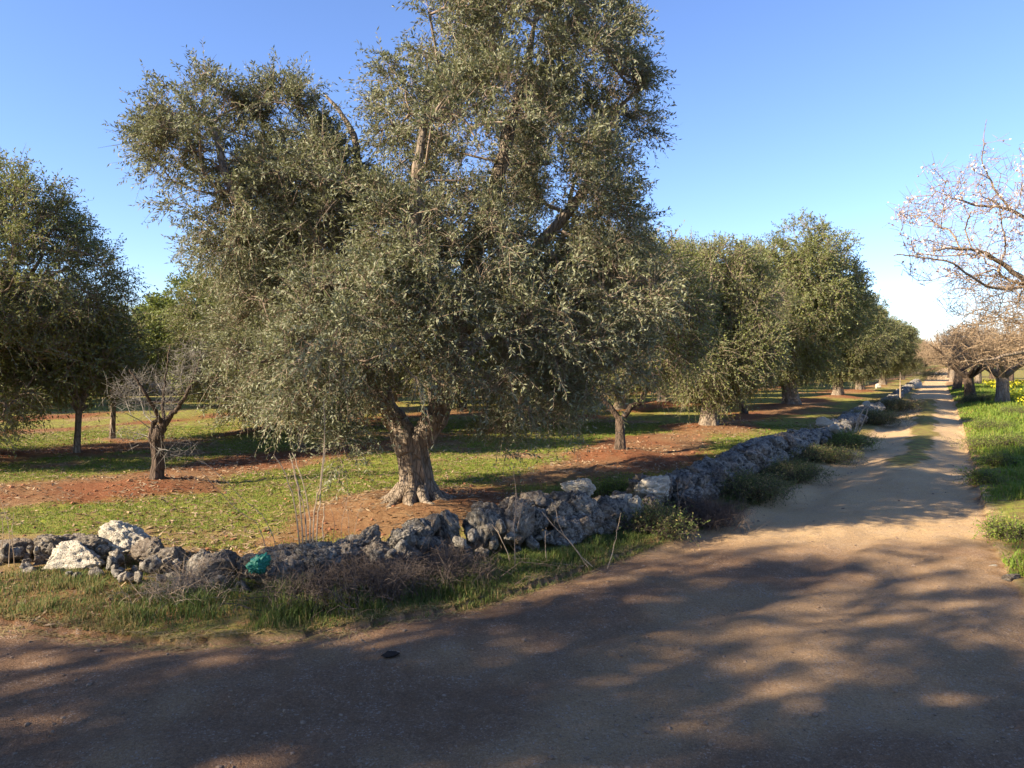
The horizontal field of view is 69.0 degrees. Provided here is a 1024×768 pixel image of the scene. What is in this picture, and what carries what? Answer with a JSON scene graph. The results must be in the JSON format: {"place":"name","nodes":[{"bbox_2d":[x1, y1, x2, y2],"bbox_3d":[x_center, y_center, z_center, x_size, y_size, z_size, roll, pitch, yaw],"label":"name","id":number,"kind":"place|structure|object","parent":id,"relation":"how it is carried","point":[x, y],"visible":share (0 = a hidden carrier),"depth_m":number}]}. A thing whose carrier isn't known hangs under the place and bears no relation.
{"place":"outdoors","nodes":[
{"label":"outdoors","id":0,"kind":"place"},
{"bbox_2d":[67,392,207,395],"bbox_3d":[-6.882,0.177,13.562,1.978,0.107,1.912,0,2,0],"label":"irrigation pipe","id":1,"kind":"object","parent":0,"point":[149,395],"visible":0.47,"depth_m":13.81},
{"bbox_2d":[0,368,1023,767],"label":"dirt road","id":2,"kind":"structure","parent":0,"point":[776,688],"depth_m":3.97},
{"bbox_2d":[0,364,1023,643],"bbox_3d":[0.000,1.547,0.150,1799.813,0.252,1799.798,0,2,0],"label":"ground","id":3,"kind":"structure","parent":0,"point":[820,400],"depth_m":10.51},
{"bbox_2d":[0,493,18,566],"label":"dry stalks","id":4,"kind":"object","parent":3,"relation":"on","point":[9,533],"visible":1,"depth_m":5.61},
{"bbox_2d":[0,538,33,560],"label":"boulder","id":5,"kind":"object","parent":3,"relation":"on","point":[23,542],"visible":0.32,"depth_m":5.81},
{"bbox_2d":[10,268,79,401],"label":"olive tree","id":6,"kind":"object","parent":3,"relation":"on","point":[47,292],"visible":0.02,"depth_m":26.83},
{"bbox_2d":[42,540,106,570],"bbox_3d":[-3.285,1.324,5.613,0.453,0.306,0.220,0,2,-6],"label":"boulder","id":7,"kind":"object","parent":3,"relation":"on","point":[76,554],"visible":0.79,"depth_m":5.54},
{"bbox_2d":[0,282,156,452],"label":"young olive tree","id":8,"kind":"object","parent":3,"relation":"on","point":[110,353],"visible":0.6,"depth_m":12.19},
{"bbox_2d":[0,145,157,457],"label":"olive tree","id":9,"kind":"object","parent":3,"relation":"on","point":[17,193],"visible":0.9,"depth_m":11.42},
{"bbox_2d":[53,300,181,438],"bbox_3d":[-7.853,-0.288,14.544,2.682,3.064,2.653,1,2,16],"label":"young olive tree","id":10,"kind":"object","parent":3,"relation":"on","point":[154,347],"visible":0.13,"depth_m":14.59},
{"bbox_2d":[97,520,151,555],"bbox_3d":[-3.031,1.202,5.811,0.446,0.304,0.250,0,2,0],"label":"boulder","id":11,"kind":"object","parent":3,"relation":"on","point":[122,536],"visible":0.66,"depth_m":5.73},
{"bbox_2d":[130,304,161,381],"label":"olive tree","id":12,"kind":"object","parent":3,"relation":"on","point":[154,356],"depth_m":39.94},
{"bbox_2d":[131,536,164,560],"bbox_3d":[-2.766,1.269,5.684,0.283,0.209,0.178,0,2,0],"label":"boulder","id":13,"kind":"object","parent":3,"relation":"on","point":[143,549],"visible":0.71,"depth_m":5.64},
{"bbox_2d":[93,337,213,479],"bbox_3d":[-4.321,0.242,9.161,1.416,2.110,1.022,0,2,0],"label":"bare tree","id":14,"kind":"object","parent":3,"relation":"on","point":[156,436],"visible":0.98,"depth_m":9.12},
{"bbox_2d":[158,546,184,573],"bbox_3d":[-2.579,1.335,5.592,0.192,0.236,0.227,0,2,0],"label":"boulder","id":15,"kind":"object","parent":3,"relation":"on","point":[169,553],"visible":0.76,"depth_m":5.54},
{"bbox_2d":[130,269,221,402],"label":"olive tree","id":16,"kind":"object","parent":3,"relation":"on","point":[159,301],"visible":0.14,"depth_m":26.74},
{"bbox_2d":[121,381,233,393],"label":"stone wall","id":17,"kind":"structure","parent":3,"relation":"on","point":[168,392],"depth_m":34.36},
{"bbox_2d":[111,548,246,615],"bbox_3d":[-2.161,1.380,5.012,0.976,0.530,1.028,0,2,0],"label":"dry shrub","id":18,"kind":"object","parent":3,"relation":"on","point":[177,578],"visible":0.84,"depth_m":4.97},
{"bbox_2d":[191,457,276,551],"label":"dry stalks","id":19,"kind":"object","parent":3,"relation":"on","point":[237,509],"visible":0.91,"depth_m":5.23},
{"bbox_2d":[153,225,354,434],"bbox_3d":[-5.260,-1.228,16.388,5.173,4.838,4.781,2,3,42],"label":"olive tree","id":20,"kind":"object","parent":3,"relation":"on","point":[178,319],"visible":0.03,"depth_m":15.34},
{"bbox_2d":[198,261,389,451],"bbox_3d":[-3.525,-0.419,12.434,3.051,3.523,3.085,1,2,31],"label":"young olive tree","id":21,"kind":"object","parent":3,"relation":"on","point":[302,445],"visible":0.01,"depth_m":11.99},
{"bbox_2d":[203,546,394,633],"bbox_3d":[-1.356,1.344,4.908,1.178,0.604,1.098,0,2,0],"label":"dry shrub","id":22,"kind":"object","parent":3,"relation":"on","point":[295,587],"visible":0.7,"depth_m":4.80},
{"bbox_2d":[269,401,334,545],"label":"dry stalks","id":23,"kind":"object","parent":3,"relation":"on","point":[298,487],"visible":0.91,"depth_m":5.28},
{"bbox_2d":[329,494,369,564],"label":"dry stalks","id":24,"kind":"object","parent":3,"relation":"on","point":[345,517],"visible":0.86,"depth_m":5.32},
{"bbox_2d":[268,537,456,622],"bbox_3d":[-0.969,1.339,5.052,1.397,0.588,1.242,0,2,0],"label":"dry shrub","id":25,"kind":"object","parent":3,"relation":"on","point":[398,577],"visible":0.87,"depth_m":4.92},
{"bbox_2d":[345,339,415,417],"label":"olive tree","id":26,"kind":"object","parent":3,"relation":"on","point":[395,388],"visible":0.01,"depth_m":19.34},
{"bbox_2d":[381,651,399,657],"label":"clod","id":27,"kind":"object","parent":3,"relation":"on","point":[388,654],"visible":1,"depth_m":4.04},
{"bbox_2d":[0,414,801,607],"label":"dirt clods","id":28,"kind":"object","parent":3,"relation":"on","point":[265,530],"visible":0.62,"depth_m":10.63},
{"bbox_2d":[392,356,413,401],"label":"olive tree","id":29,"kind":"object","parent":3,"relation":"on","point":[396,399],"visible":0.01,"depth_m":26.39},
{"bbox_2d":[100,0,712,506],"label":"olive tree","id":30,"kind":"object","parent":3,"relation":"on","point":[392,264],"visible":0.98,"depth_m":6.74},
{"bbox_2d":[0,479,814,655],"bbox_3d":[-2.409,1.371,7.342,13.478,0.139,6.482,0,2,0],"label":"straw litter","id":31,"kind":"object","parent":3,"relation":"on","point":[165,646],"visible":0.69,"depth_m":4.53},
{"bbox_2d":[0,417,816,625],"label":"leaf litter","id":32,"kind":"object","parent":3,"relation":"on","point":[221,511],"visible":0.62,"depth_m":9.67},
{"bbox_2d":[0,420,819,591],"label":"orchard grass","id":33,"kind":"structure","parent":3,"relation":"on","point":[25,524],"depth_m":10.36},
{"bbox_2d":[0,459,822,638],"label":"verge grass","id":34,"kind":"structure","parent":3,"relation":"on","point":[85,580],"depth_m":4.94},
{"bbox_2d":[373,273,497,403],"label":"young olive tree","id":35,"kind":"object","parent":3,"relation":"on","point":[430,392],"visible":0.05,"depth_m":15.17},
{"bbox_2d":[401,356,491,410],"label":"olive tree","id":36,"kind":"object","parent":3,"relation":"on","point":[459,399],"visible":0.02,"depth_m":22.94},
{"bbox_2d":[434,509,460,551],"bbox_3d":[-0.522,1.175,6.002,0.241,0.366,0.302,0,2,0],"label":"boulder","id":37,"kind":"object","parent":3,"relation":"on","point":[450,527],"visible":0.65,"depth_m":5.89},
{"bbox_2d":[0,378,920,591],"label":"dry stone wall","id":38,"kind":"structure","parent":3,"relation":"on","point":[581,514],"depth_m":5.97},
{"bbox_2d":[246,552,270,574],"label":"rock","id":39,"kind":"object","parent":38,"relation":"on","point":[258,563],"visible":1,"depth_m":4.99},
{"bbox_2d":[560,478,595,495],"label":"boulder","id":40,"kind":"object","parent":38,"relation":"on","point":[582,485],"visible":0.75,"depth_m":6.74},
{"bbox_2d":[862,401,869,406],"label":"boulder","id":41,"kind":"object","parent":38,"relation":"on","point":[866,403],"visible":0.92,"depth_m":19.47},
{"bbox_2d":[367,527,577,598],"bbox_3d":[-0.314,1.340,5.285,1.598,0.583,1.078,0,2,0],"label":"dry shrub","id":42,"kind":"object","parent":3,"relation":"on","point":[446,559],"visible":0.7,"depth_m":5.27},
{"bbox_2d":[462,507,502,548],"bbox_3d":[-0.245,1.184,6.075,0.334,0.412,0.269,7,16,0],"label":"boulder","id":43,"kind":"object","parent":3,"relation":"on","point":[479,520],"visible":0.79,"depth_m":5.98},
{"bbox_2d":[498,497,535,545],"bbox_3d":[0.021,1.143,6.181,0.399,0.435,0.400,0,2,0],"label":"boulder","id":44,"kind":"object","parent":3,"relation":"on","point":[526,526],"visible":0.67,"depth_m":6.07},
{"bbox_2d":[512,471,526,564],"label":"dry stalks","id":45,"kind":"object","parent":3,"relation":"on","point":[514,517],"visible":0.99,"depth_m":5.59},
{"bbox_2d":[457,241,606,428],"bbox_3d":[0.373,-1.160,17.866,4.559,4.614,4.933,2,2,40],"label":"olive tree","id":46,"kind":"object","parent":3,"relation":"on","point":[478,402],"visible":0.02,"depth_m":17.59},
{"bbox_2d":[519,490,545,507],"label":"boulder","id":47,"kind":"object","parent":3,"relation":"on","point":[537,498],"visible":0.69,"depth_m":6.42},
{"bbox_2d":[490,497,620,568],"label":"dry stalks","id":48,"kind":"object","parent":3,"relation":"on","point":[566,538],"visible":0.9,"depth_m":5.73},
{"bbox_2d":[550,491,568,501],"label":"boulder","id":49,"kind":"object","parent":3,"relation":"on","point":[557,495],"visible":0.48,"depth_m":6.60},
{"bbox_2d":[584,471,628,497],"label":"weed","id":50,"kind":"object","parent":3,"relation":"on","point":[609,487],"visible":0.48,"depth_m":8.37},
{"bbox_2d":[598,502,618,519],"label":"boulder","id":51,"kind":"object","parent":3,"relation":"on","point":[608,510],"visible":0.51,"depth_m":6.70},
{"bbox_2d":[610,493,632,502],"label":"boulder","id":52,"kind":"object","parent":3,"relation":"on","point":[626,497],"visible":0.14,"depth_m":7.23},
{"bbox_2d":[598,368,658,409],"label":"olive tree","id":53,"kind":"object","parent":3,"relation":"on","point":[625,399],"visible":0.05,"depth_m":22.33},
{"bbox_2d":[627,495,643,524],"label":"boulder","id":54,"kind":"object","parent":3,"relation":"on","point":[635,501],"visible":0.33,"depth_m":7.01},
{"bbox_2d":[552,213,736,449],"bbox_3d":[1.974,-0.768,12.348,3.109,4.061,3.330,0,2,-9],"label":"olive tree","id":55,"kind":"object","parent":3,"relation":"on","point":[688,352],"visible":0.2,"depth_m":11.57},
{"bbox_2d":[633,475,670,501],"bbox_3d":[1.442,1.073,7.591,0.512,0.294,0.332,-1,2,-23],"label":"boulder","id":56,"kind":"object","parent":3,"relation":"on","point":[658,486],"visible":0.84,"depth_m":7.47},
{"bbox_2d":[614,491,709,546],"bbox_3d":[1.298,1.351,6.948,0.995,0.633,1.244,0,2,0],"label":"shrub","id":57,"kind":"object","parent":3,"relation":"on","point":[663,521],"visible":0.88,"depth_m":6.76},
{"bbox_2d":[656,384,674,401],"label":"olive tree","id":58,"kind":"object","parent":3,"relation":"on","point":[665,396],"visible":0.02,"depth_m":26.70},
{"bbox_2d":[661,469,696,513],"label":"dry stalks","id":59,"kind":"object","parent":3,"relation":"on","point":[681,492],"visible":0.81,"depth_m":7.33},
{"bbox_2d":[664,488,765,534],"bbox_3d":[1.884,1.323,7.354,1.212,0.606,1.203,0,2,0],"label":"dry shrub","id":60,"kind":"object","parent":3,"relation":"on","point":[714,513],"visible":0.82,"depth_m":7.27},
{"bbox_2d":[652,226,800,425],"bbox_3d":[4.422,-1.263,16.879,3.997,4.827,3.677,1,2,33],"label":"olive tree","id":61,"kind":"object","parent":3,"relation":"on","point":[740,372],"visible":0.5,"depth_m":16.28},
{"bbox_2d":[701,464,805,509],"bbox_3d":[2.672,1.221,8.782,1.435,0.629,1.267,0,2,0],"label":"dry shrub","id":62,"kind":"object","parent":3,"relation":"on","point":[749,487],"visible":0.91,"depth_m":8.49},
{"bbox_2d":[722,268,805,413],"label":"olive tree","id":63,"kind":"object","parent":3,"relation":"on","point":[782,308],"visible":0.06,"depth_m":20.25},
{"bbox_2d":[753,452,845,485],"bbox_3d":[3.584,1.239,10.092,1.866,0.656,1.259,0,2,0],"label":"dry shrub","id":64,"kind":"object","parent":3,"relation":"on","point":[800,472],"visible":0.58,"depth_m":9.92},
{"bbox_2d":[722,207,885,404],"bbox_3d":[9.006,-2.431,24.231,5.366,6.528,5.541,-1,2,-25],"label":"olive tree","id":65,"kind":"object","parent":3,"relation":"on","point":[812,268],"visible":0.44,"depth_m":22.97},
{"bbox_2d":[815,417,833,427],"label":"boulder","id":66,"kind":"object","parent":3,"relation":"on","point":[821,422],"visible":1,"depth_m":14.19},
{"bbox_2d":[788,438,867,466],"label":"dry shrub","id":67,"kind":"object","parent":3,"relation":"on","point":[825,454],"visible":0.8,"depth_m":11.64},
{"bbox_2d":[828,424,839,433],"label":"boulder","id":68,"kind":"object","parent":3,"relation":"on","point":[834,428],"visible":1,"depth_m":13.68},
{"bbox_2d":[803,282,892,394],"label":"olive tree","id":69,"kind":"object","parent":3,"relation":"on","point":[863,349],"visible":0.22,"depth_m":30.04},
{"bbox_2d":[820,425,885,451],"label":"dry shrub","id":70,"kind":"object","parent":3,"relation":"on","point":[849,439],"visible":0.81,"depth_m":13.61},
{"bbox_2d":[854,406,868,431],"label":"dry stalks","id":71,"kind":"object","parent":3,"relation":"on","point":[857,425],"visible":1,"depth_m":13.62},
{"bbox_2d":[826,407,924,426],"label":"dry shrub","id":72,"kind":"object","parent":3,"relation":"on","point":[880,418],"visible":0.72,"depth_m":18.30},
{"bbox_2d":[846,303,908,389],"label":"olive tree","id":73,"kind":"object","parent":3,"relation":"on","point":[893,340],"visible":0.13,"depth_m":35.28},
{"bbox_2d":[872,309,920,384],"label":"olive tree","id":74,"kind":"object","parent":3,"relation":"on","point":[902,357],"visible":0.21,"depth_m":42.72},
{"bbox_2d":[857,395,940,414],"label":"dry shrub","id":75,"kind":"object","parent":3,"relation":"on","point":[899,405],"visible":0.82,"depth_m":22.84},
{"bbox_2d":[899,372,900,397],"bbox_3d":[15.618,0.068,30.000,0.135,1.100,0.107,0,2,0],"label":"pole","id":76,"kind":"object","parent":3,"relation":"on","point":[900,386],"visible":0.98,"depth_m":30.00},
{"bbox_2d":[895,328,922,379],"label":"olive tree","id":77,"kind":"object","parent":3,"relation":"on","point":[912,367],"visible":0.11,"depth_m":56.47},
{"bbox_2d":[912,382,921,388],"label":"boulder","id":78,"kind":"object","parent":3,"relation":"on","point":[917,385],"visible":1,"depth_m":34.95},
{"bbox_2d":[909,340,924,374],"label":"olive tree","id":79,"kind":"object","parent":3,"relation":"on","point":[921,358],"visible":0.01,"depth_m":78.02},
{"bbox_2d":[915,337,931,373],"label":"olive tree","id":80,"kind":"object","parent":3,"relation":"on","point":[923,362],"visible":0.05,"depth_m":82.02},
{"bbox_2d":[908,366,948,379],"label":"dry shrub","id":81,"kind":"object","parent":3,"relation":"on","point":[925,373],"visible":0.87,"depth_m":59.87},
{"bbox_2d":[924,344,959,381],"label":"almond tree","id":82,"kind":"object","parent":3,"relation":"on","point":[951,375],"visible":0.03,"depth_m":53.03},
{"bbox_2d":[885,119,1023,380],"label":"almond tree","id":83,"kind":"object","parent":3,"relation":"on","point":[977,253],"visible":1,"depth_m":7.79},
{"bbox_2d":[912,326,1004,389],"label":"almond tree","id":84,"kind":"object","parent":3,"relation":"on","point":[958,381],"visible":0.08,"depth_m":39.05},
{"bbox_2d":[944,347,981,383],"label":"almond tree","id":85,"kind":"object","parent":3,"relation":"on","point":[978,379],"visible":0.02,"depth_m":46.35},
{"bbox_2d":[910,316,1017,396],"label":"almond tree","id":86,"kind":"object","parent":3,"relation":"on","point":[969,385],"visible":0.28,"depth_m":29.08},
{"bbox_2d":[946,392,992,402],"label":"dry shrub","id":87,"kind":"object","parent":3,"relation":"on","point":[974,397],"visible":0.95,"depth_m":26.95},
{"bbox_2d":[944,431,1007,449],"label":"weed","id":88,"kind":"object","parent":3,"relation":"on","point":[978,441],"visible":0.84,"depth_m":13.44},
{"bbox_2d":[935,307,1023,402],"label":"almond tree","id":89,"kind":"object","parent":3,"relation":"on","point":[1002,392],"visible":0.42,"depth_m":25.94},
{"bbox_2d":[951,461,1015,487],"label":"weed","id":90,"kind":"object","parent":3,"relation":"on","point":[980,476],"visible":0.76,"depth_m":9.72},
{"bbox_2d":[947,383,1023,575],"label":"meadow grass","id":91,"kind":"structure","parent":3,"relation":"on","point":[976,409],"depth_m":15.19},
{"bbox_2d":[966,414,1022,429],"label":"weed","id":92,"kind":"object","parent":3,"relation":"on","point":[979,423],"visible":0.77,"depth_m":16.55},
{"bbox_2d":[966,447,1023,466],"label":"weed","id":93,"kind":"object","parent":3,"relation":"on","point":[995,459],"visible":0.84,"depth_m":10.95},
{"bbox_2d":[969,506,1023,542],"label":"weed","id":94,"kind":"object","parent":3,"relation":"on","point":[1011,530],"visible":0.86,"depth_m":6.60},
{"bbox_2d":[972,427,1023,447],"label":"weed","id":95,"kind":"object","parent":3,"relation":"on","point":[1009,437],"visible":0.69,"depth_m":13.43},
{"bbox_2d":[982,379,1023,405],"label":"yellow flowers","id":96,"kind":"object","parent":3,"relation":"on","point":[1016,381],"visible":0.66,"depth_m":40.26},
{"bbox_2d":[988,335,1022,384],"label":"almond tree","id":97,"kind":"object","parent":3,"relation":"on","point":[1011,377],"visible":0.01,"depth_m":43.63},
{"bbox_2d":[993,403,1023,413],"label":"weed","id":98,"kind":"object","parent":3,"relation":"on","point":[1014,409],"visible":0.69,"depth_m":21.21},
{"bbox_2d":[1001,573,1020,581],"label":"stone","id":99,"kind":"object","parent":3,"relation":"on","point":[1010,577],"visible":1,"depth_m":5.49},
{"bbox_2d":[0,0,1023,344],"label":"sky","id":100,"kind":"structure","parent":0,"point":[835,107]}
]}

